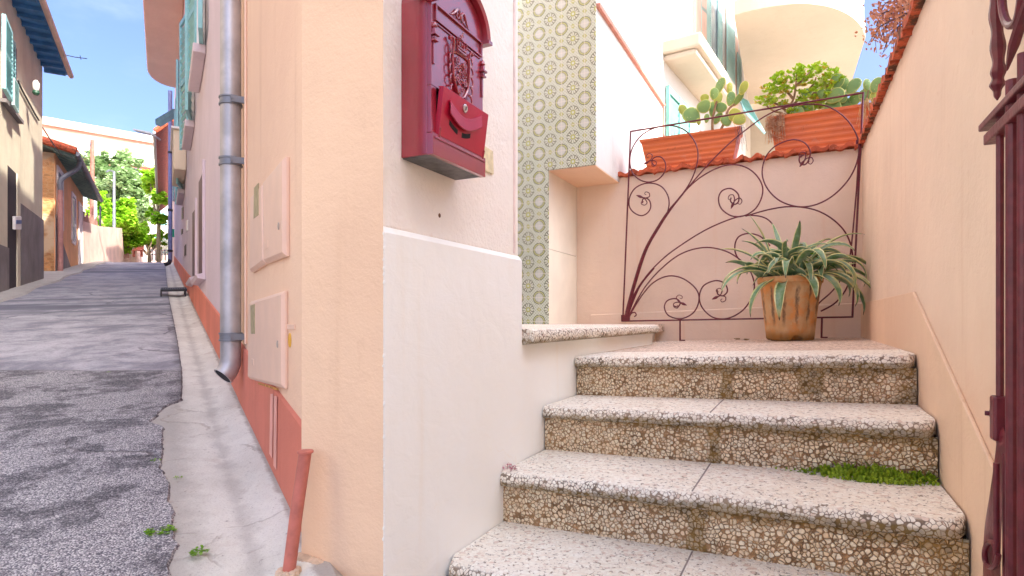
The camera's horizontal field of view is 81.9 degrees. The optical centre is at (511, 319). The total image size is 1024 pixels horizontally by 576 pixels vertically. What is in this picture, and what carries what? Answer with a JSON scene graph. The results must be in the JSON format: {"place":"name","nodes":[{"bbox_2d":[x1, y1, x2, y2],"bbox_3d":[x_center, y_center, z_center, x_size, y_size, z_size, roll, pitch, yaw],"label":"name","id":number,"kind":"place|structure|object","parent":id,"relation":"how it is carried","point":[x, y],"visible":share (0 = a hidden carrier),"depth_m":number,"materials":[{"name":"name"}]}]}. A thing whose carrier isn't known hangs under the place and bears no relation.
{"place":"outdoors","nodes":[
{"label":"outdoors","id":0,"kind":"place"},
{"bbox_2d":[0,261,109,301],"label":"pavement","id":1,"kind":"structure","parent":0,"point":[51,277],"depth_m":10.47,"materials":[{"name":"concrete"}]},
{"bbox_2d":[106,170,115,227],"bbox_3d":[-17.517,-4.573,25.802,0.306,4.098,0.579,0,0,-25],"label":"street lamp","id":2,"kind":"object","parent":1,"relation":"on","point":[114,203],"visible":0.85,"depth_m":25.96,"materials":[{"name":"grey metal"}]},
{"bbox_2d":[0,262,182,575],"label":"road","id":3,"kind":"structure","parent":0,"point":[85,486],"depth_m":2.44,"materials":[{"name":"grey asphalt"}]},
{"bbox_2d":[144,524,177,535],"bbox_3d":[-0.916,0.547,1.541,0.077,0.015,0.066,0,0,-39],"label":"weed","id":4,"kind":"object","parent":3,"relation":"on","point":[148,531],"visible":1,"depth_m":1.53,"materials":[{"name":"green plant"}]},
{"bbox_2d":[160,287,186,296],"bbox_3d":[-4.726,-0.390,8.245,0.320,0.169,0.400,0,0,-31],"label":"metal grate","id":5,"kind":"object","parent":3,"relation":"on","point":[170,289],"visible":0.98,"depth_m":8.13,"materials":[{"name":"black metal"}]},
{"bbox_2d":[151,262,342,575],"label":"gutter path","id":6,"kind":"structure","parent":0,"point":[229,504],"depth_m":1.92,"materials":[{"name":"concrete"}]},
{"bbox_2d":[188,545,209,555],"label":"weed","id":7,"kind":"object","parent":6,"relation":"on","point":[192,552],"visible":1,"depth_m":1.44,"materials":[{"name":"green plant"}]},
{"bbox_2d":[275,449,313,575],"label":"conduit","id":8,"kind":"object","parent":6,"relation":"on","point":[289,568],"visible":1,"depth_m":1.35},
{"bbox_2d":[42,0,905,134],"label":"sky","id":9,"kind":"structure","parent":0,"point":[113,88],"materials":[{"name":"blue"}]},
{"bbox_2d":[502,463,515,469],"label":"weed","id":10,"kind":"object","parent":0,"point":[509,464],"visible":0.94,"depth_m":1.87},
{"bbox_3d":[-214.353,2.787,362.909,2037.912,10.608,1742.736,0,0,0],"label":"ground","id":11,"kind":"structure","parent":0,"visible":0},
{"bbox_2d":[0,0,73,291],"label":"beige house","id":12,"kind":"structure","parent":11,"relation":"on","point":[31,45],"depth_m":9.06,"materials":[{"name":"paint"}]},
{"bbox_2d":[8,166,15,288],"bbox_3d":[-7.230,-1.282,8.537,0.005,1.787,0.539,0,0,-31],"label":"door","id":13,"kind":"structure","parent":12,"relation":"in","point":[11,174],"depth_m":8.50,"materials":[{"name":"black wood"}]},
{"bbox_2d":[0,14,23,123],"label":"window","id":14,"kind":"structure","parent":12,"relation":"in","point":[10,87],"depth_m":7.44,"materials":[{"name":"teal paint"}]},
{"bbox_2d":[12,216,21,229],"bbox_3d":[-7.253,-1.425,8.656,0.044,0.253,0.430,0,0,-31],"label":"electric meter","id":15,"kind":"object","parent":12,"relation":"attached to","point":[16,222],"visible":1,"depth_m":8.56,"materials":[{"name":"white paint"}]},
{"bbox_2d":[17,79,39,120],"bbox_3d":[-7.730,-3.623,9.588,0.204,0.305,1.739,0,0,-31],"label":"floodlight","id":16,"kind":"object","parent":12,"relation":"attached to","point":[36,86],"visible":0.99,"depth_m":9.28,"materials":[{"name":"white paint"}]},
{"bbox_2d":[42,127,90,157],"bbox_3d":[-11.747,-4.897,15.859,0.022,2.822,12.141,0,0,-32],"label":"overhead cable","id":17,"kind":"object","parent":12,"relation":"attached to","point":[55,146],"visible":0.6,"depth_m":12.23,"materials":[{"name":"metal"}]},
{"bbox_2d":[42,136,102,270],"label":"orange house","id":18,"kind":"structure","parent":11,"relation":"on","point":[68,184],"depth_m":13.33,"materials":[{"name":"paint"}]},
{"bbox_2d":[56,165,63,230],"bbox_3d":[-10.504,-2.783,13.731,0.029,1.444,0.922,0,0,-31],"label":"window","id":19,"kind":"structure","parent":18,"relation":"in","point":[59,172],"depth_m":13.39,"materials":[{"name":"grey glass"}]},
{"bbox_2d":[71,191,75,244],"bbox_3d":[-11.735,-2.702,15.811,0.029,1.338,0.836,0,0,-31],"label":"window","id":20,"kind":"structure","parent":18,"relation":"in","point":[73,198],"depth_m":15.83,"materials":[{"name":"grey glass"}]},
{"bbox_2d":[78,201,82,264],"bbox_3d":[-12.520,-2.423,17.137,0.029,1.890,0.950,0,0,-31],"label":"door","id":21,"kind":"structure","parent":18,"relation":"in","point":[80,208],"depth_m":17.18,"materials":[{"name":"white paint"}]},
{"bbox_2d":[90,139,100,225],"bbox_3d":[-15.080,-4.023,21.348,0.254,4.777,1.450,0,0,-30],"label":"utility pole","id":22,"kind":"object","parent":11,"relation":"on","point":[93,207],"visible":0.36,"depth_m":20.95,"materials":[{"name":"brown wood"}]},
{"bbox_2d":[42,116,153,212],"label":"apartment block","id":23,"kind":"structure","parent":11,"relation":"on","point":[81,135],"depth_m":63.19,"materials":[{"name":"beige paint"}]},
{"bbox_2d":[80,134,101,150],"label":"window","id":24,"kind":"structure","parent":23,"relation":"in","point":[84,139],"depth_m":62.81,"materials":[{"name":"white glass"}]},
{"bbox_2d":[137,144,153,158],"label":"window","id":25,"kind":"structure","parent":23,"relation":"in","point":[146,151],"depth_m":66.19,"materials":[{"name":"white glass"}]},
{"bbox_2d":[80,148,152,226],"bbox_3d":[-25.480,-5.601,38.205,6.129,11.202,3.853,0,0,16],"label":"tree","id":26,"kind":"object","parent":11,"relation":"on","point":[121,162],"visible":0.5,"depth_m":37.35,"materials":[{"name":"green plant"}]},
{"bbox_2d":[85,190,150,253],"bbox_3d":[-18.597,-3.063,27.455,3.510,6.144,2.456,0,0,0],"label":"bush","id":27,"kind":"object","parent":11,"relation":"on","point":[127,222],"visible":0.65,"depth_m":27.18,"materials":[{"name":"green plant"}]},
{"bbox_2d":[83,211,155,263],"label":"boundary wall","id":28,"kind":"structure","parent":11,"relation":"on","point":[101,243],"depth_m":21.36,"materials":[{"name":"beige paint"}]},
{"bbox_2d":[132,246,143,256],"bbox_3d":[-19.659,-3.616,31.015,0.500,0.600,0.230,0,0,0],"label":"bench","id":29,"kind":"object","parent":11,"relation":"on","point":[141,249],"visible":0.88,"depth_m":31.01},
{"bbox_2d":[137,229,167,261],"bbox_3d":[-20.093,-2.518,32.816,3.078,5.047,1.603,0,0,44],"label":"bush","id":30,"kind":"object","parent":11,"relation":"on","point":[151,244],"visible":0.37,"depth_m":32.93,"materials":[{"name":"green plant"}]},
{"bbox_2d":[138,165,167,261],"bbox_3d":[-18.084,-3.911,29.821,1.461,7.828,3.025,0,0,-43],"label":"tree","id":31,"kind":"object","parent":11,"relation":"on","point":[158,218],"visible":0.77,"depth_m":29.73,"materials":[{"name":"green plant"}]},
{"bbox_2d":[147,196,167,261],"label":"pale house","id":32,"kind":"structure","parent":11,"relation":"on","point":[153,228],"depth_m":44.00,"materials":[{"name":"white paint"}]},
{"bbox_2d":[153,119,173,261],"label":"tiled eave house","id":33,"kind":"structure","parent":11,"relation":"on","point":[160,148],"depth_m":23.53,"materials":[{"name":"red paint"}]},
{"bbox_2d":[133,129,160,140],"bbox_3d":[-11.647,-5.956,18.894,0.139,0.136,1.220,0,0,5],"label":"wall lamp","id":34,"kind":"object","parent":33,"relation":"attached to","point":[147,133],"visible":1,"depth_m":18.82,"materials":[{"name":"grey metal"}]},
{"bbox_2d":[150,249,167,260],"bbox_3d":[-19.049,-3.521,32.030,1.100,0.620,0.060,0,0,0],"label":"white fence","id":35,"kind":"object","parent":33,"relation":"attached to","point":[162,250],"visible":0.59,"depth_m":32.00,"materials":[{"name":"metal"}]},
{"bbox_2d":[164,90,172,265],"bbox_3d":[-10.103,-4.161,17.363,0.138,5.177,0.234,0,0,41],"label":"downpipe","id":36,"kind":"object","parent":33,"relation":"attached to","point":[169,250],"visible":0.95,"depth_m":17.35,"materials":[{"name":"metal"}]},
{"bbox_2d":[143,0,237,396],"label":"terraced house","id":37,"kind":"structure","parent":11,"relation":"on","point":[182,39],"depth_m":6.16,"materials":[{"name":"paint"}]},
{"bbox_2d":[172,110,178,201],"bbox_3d":[-7.718,-3.695,13.563,0.116,1.750,2.035,0,0,-31],"label":"window","id":38,"kind":"structure","parent":37,"relation":"in","point":[173,188],"depth_m":14.03,"materials":[{"name":"teal glass"}]},
{"bbox_2d":[170,126,185,186],"bbox_3d":[-5.541,-2.671,9.790,0.209,0.660,1.480,0,0,-31],"label":"wall cabinet","id":39,"kind":"object","parent":37,"relation":"attached to","point":[178,163],"depth_m":9.21,"materials":[{"name":"white paint"}]},
{"bbox_2d":[175,59,183,204],"bbox_3d":[-5.988,-3.270,10.636,0.130,2.200,2.033,0,0,-30],"label":"window","id":40,"kind":"structure","parent":37,"relation":"in","point":[179,194],"depth_m":9.77,"materials":[{"name":"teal glass"}]},
{"bbox_2d":[179,0,193,150],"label":"window","id":41,"kind":"structure","parent":37,"relation":"in","point":[186,135],"depth_m":7.88,"materials":[{"name":"teal wood"}]},
{"bbox_2d":[185,198,196,286],"bbox_3d":[-3.754,-0.876,6.904,0.077,0.915,1.233,0,0,-31],"label":"window","id":42,"kind":"structure","parent":37,"relation":"in","point":[194,215],"depth_m":6.86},
{"bbox_2d":[187,0,205,93],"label":"window","id":43,"kind":"structure","parent":37,"relation":"in","point":[196,47],"depth_m":5.67,"materials":[{"name":"teal wood"}]},
{"bbox_2d":[191,159,204,285],"bbox_3d":[-3.005,-0.887,5.639,0.077,1.061,1.144,0,0,-31],"label":"window","id":44,"kind":"structure","parent":37,"relation":"in","point":[199,278],"depth_m":5.22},
{"bbox_2d":[238,0,651,575],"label":"corner house","id":45,"kind":"structure","parent":11,"relation":"on","point":[417,395],"depth_m":1.47,"materials":[{"name":"beige paint"}]},
{"bbox_2d":[214,0,246,382],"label":"drainpipe","id":46,"kind":"object","parent":45,"relation":"attached to","point":[232,100],"visible":1,"depth_m":2.62,"materials":[{"name":"metal"}]},
{"bbox_2d":[248,291,287,388],"bbox_3d":[-0.881,0.079,2.096,0.022,0.331,0.804,0,0,-31],"label":"meter box","id":47,"kind":"object","parent":45,"relation":"attached to","point":[268,343],"visible":1,"depth_m":1.94,"materials":[{"name":"pink plastic"}]},
{"bbox_2d":[250,304,254,333],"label":"meter window","id":48,"kind":"structure","parent":47,"relation":"in","point":[252,308],"depth_m":2.29,"materials":[{"name":"beige glass"}]},
{"bbox_2d":[249,156,289,272],"bbox_3d":[-0.856,-0.344,2.053,0.024,0.315,0.764,0,0,-31],"label":"meter box","id":49,"kind":"object","parent":45,"relation":"attached to","point":[269,220],"visible":1,"depth_m":1.89,"materials":[{"name":"pink plastic"}]},
{"bbox_2d":[253,183,258,217],"bbox_3d":[-0.951,-0.441,2.196,0.004,0.121,0.131,0,0,-31],"label":"meter window","id":50,"kind":"structure","parent":49,"relation":"in","point":[256,189],"depth_m":2.18,"materials":[{"name":"beige glass"}]},
{"bbox_2d":[288,333,290,346],"bbox_3d":[-0.651,0.059,1.729,0.002,0.044,0.044,0,0,-31],"label":"sticker","id":51,"kind":"object","parent":45,"relation":"attached to","point":[289,339],"visible":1,"depth_m":1.73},
{"bbox_2d":[401,0,492,179],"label":"mailbox","id":52,"kind":"object","parent":45,"relation":"attached to","point":[444,115],"visible":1,"depth_m":1.42,"materials":[{"name":"red metal"}]},
{"bbox_2d":[436,86,487,158],"bbox_3d":[-0.121,-0.488,1.479,0.032,0.121,0.217,0,0,26],"label":"door","id":53,"kind":"structure","parent":52,"relation":"in","point":[458,121],"depth_m":1.46,"materials":[{"name":"metal"}]},
{"bbox_2d":[518,0,664,323],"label":"tiled house","id":54,"kind":"structure","parent":11,"relation":"on","point":[589,98],"depth_m":4.22,"materials":[{"name":"tile"}]},
{"bbox_2d":[522,324,664,344],"bbox_3d":[0.193,0.465,3.377,1.042,0.870,2.620,0,0,26],"label":"door sill","id":55,"kind":"structure","parent":11,"relation":"on","point":[537,333],"depth_m":2.54,"materials":[{"name":"beige stone"}]},
{"bbox_2d":[448,337,968,575],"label":"staircase","id":56,"kind":"structure","parent":11,"relation":"on","point":[660,458],"depth_m":1.71,"materials":[{"name":"stone"}]},
{"bbox_2d":[621,92,863,340],"bbox_3d":[1.512,-0.642,4.047,1.558,1.580,0.025,0,0,27],"label":"iron screen","id":57,"kind":"object","parent":56,"relation":"on","point":[625,317],"visible":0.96,"depth_m":4.08,"materials":[{"name":"paint"}]},
{"bbox_2d":[757,275,823,340],"bbox_3d":[1.673,-0.067,3.557,0.368,0.378,0.368,0,0,0],"label":"plant pot","id":58,"kind":"object","parent":56,"relation":"on","point":[798,319],"visible":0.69,"depth_m":3.43,"materials":[{"name":"ceramic"}]},
{"bbox_2d":[718,213,870,320],"bbox_3d":[1.714,-0.331,3.570,0.846,0.668,0.806,0,0,31],"label":"agave","id":59,"kind":"object","parent":58,"relation":"in","point":[784,259],"visible":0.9,"depth_m":3.44,"materials":[{"name":"green plant"}]},
{"bbox_2d":[775,461,939,485],"bbox_3d":[0.944,0.419,1.640,0.401,0.052,0.106,0,0,31],"label":"moss clump","id":60,"kind":"object","parent":56,"relation":"on","point":[890,475],"visible":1,"depth_m":1.60,"materials":[{"name":"green plant"}]},
{"bbox_2d":[577,141,861,340],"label":"garden wall","id":61,"kind":"structure","parent":11,"relation":"on","point":[694,211],"depth_m":4.23,"materials":[{"name":"paint"}]},
{"bbox_2d":[639,126,742,171],"bbox_3d":[1.323,-1.234,4.382,0.715,0.246,0.233,0,0,26],"label":"planter box","id":62,"kind":"object","parent":61,"relation":"on","point":[674,151],"visible":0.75,"depth_m":4.29,"materials":[{"name":"orange ceramic"}]},
{"bbox_2d":[678,77,748,129],"bbox_3d":[1.463,-1.565,4.301,0.481,0.398,0.119,0,0,30],"label":"prickly cactus","id":63,"kind":"object","parent":62,"relation":"in","point":[705,105],"visible":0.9,"depth_m":4.27,"materials":[{"name":"green plant"}]},
{"bbox_2d":[735,125,746,145],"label":"dry grass","id":64,"kind":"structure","parent":62,"relation":"in","point":[739,132],"depth_m":4.14,"materials":[{"name":"plant"}]},
{"bbox_2d":[768,103,870,154],"bbox_3d":[2.084,-1.258,4.005,0.641,0.269,0.233,0,0,26],"label":"planter box","id":65,"kind":"object","parent":61,"relation":"on","point":[823,128],"visible":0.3,"depth_m":3.92,"materials":[{"name":"orange ceramic"}]},
{"bbox_2d":[765,113,785,144],"bbox_3d":[1.802,-1.299,4.040,0.134,0.229,0.090,0,0,26],"label":"dried sedum","id":66,"kind":"object","parent":65,"relation":"hanging from","point":[774,125],"visible":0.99,"depth_m":4.02,"materials":[{"name":"plant"}]},
{"bbox_2d":[753,60,846,114],"bbox_3d":[1.969,-1.586,4.068,0.586,0.437,0.236,0,0,27],"label":"jade plant","id":67,"kind":"object","parent":65,"relation":"in","point":[801,77],"visible":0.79,"depth_m":4.04,"materials":[{"name":"green plant"}]},
{"bbox_2d":[790,73,880,112],"bbox_3d":[2.157,-1.492,3.937,0.557,0.296,0.094,0,0,15],"label":"prickly cactus","id":68,"kind":"object","parent":65,"relation":"in","point":[869,89],"visible":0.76,"depth_m":3.91,"materials":[{"name":"green plant"}]},
{"bbox_2d":[856,97,873,127],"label":"dry grass","id":69,"kind":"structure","parent":65,"relation":"in","point":[867,103],"depth_m":3.79,"materials":[{"name":"plant"}]},
{"bbox_2d":[659,0,865,157],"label":"courtyard house","id":70,"kind":"structure","parent":11,"relation":"on","point":[705,46],"depth_m":6.97,"materials":[{"name":"beige paint"}]},
{"bbox_2d":[666,85,690,135],"bbox_3d":[1.803,-1.599,6.371,0.033,1.599,0.794,0,0,32],"label":"window","id":71,"kind":"structure","parent":70,"relation":"in","point":[673,101],"depth_m":6.20,"materials":[{"name":"teal paint"}]},
{"bbox_2d":[701,0,722,65],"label":"window","id":72,"kind":"structure","parent":70,"relation":"in","point":[714,7],"depth_m":7.79,"materials":[{"name":"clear glass"}]},
{"bbox_2d":[725,0,741,126],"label":"window","id":73,"kind":"structure","parent":70,"relation":"in","point":[733,62],"depth_m":8.58,"materials":[{"name":"teal paint"}]},
{"bbox_2d":[740,98,765,133],"bbox_3d":[3.017,-2.621,7.434,0.302,0.649,0.990,0,0,15],"label":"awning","id":74,"kind":"object","parent":70,"relation":"attached to","point":[746,106],"visible":0.83,"depth_m":7.35,"materials":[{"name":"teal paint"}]},
{"bbox_2d":[855,0,911,66],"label":"russet shrub","id":75,"kind":"object","parent":11,"relation":"on","point":[893,17],"visible":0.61,"depth_m":2.78,"materials":[{"name":"red plant"}]},
{"bbox_2d":[857,0,1023,575],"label":"side wall","id":76,"kind":"structure","parent":11,"relation":"on","point":[928,206],"depth_m":1.56,"materials":[{"name":"paint"}]},
{"bbox_2d":[978,0,1023,575],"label":"iron gate","id":77,"kind":"structure","parent":76,"relation":"attached to","point":[1005,412],"depth_m":0.91,"materials":[{"name":"metal"}]}
]}

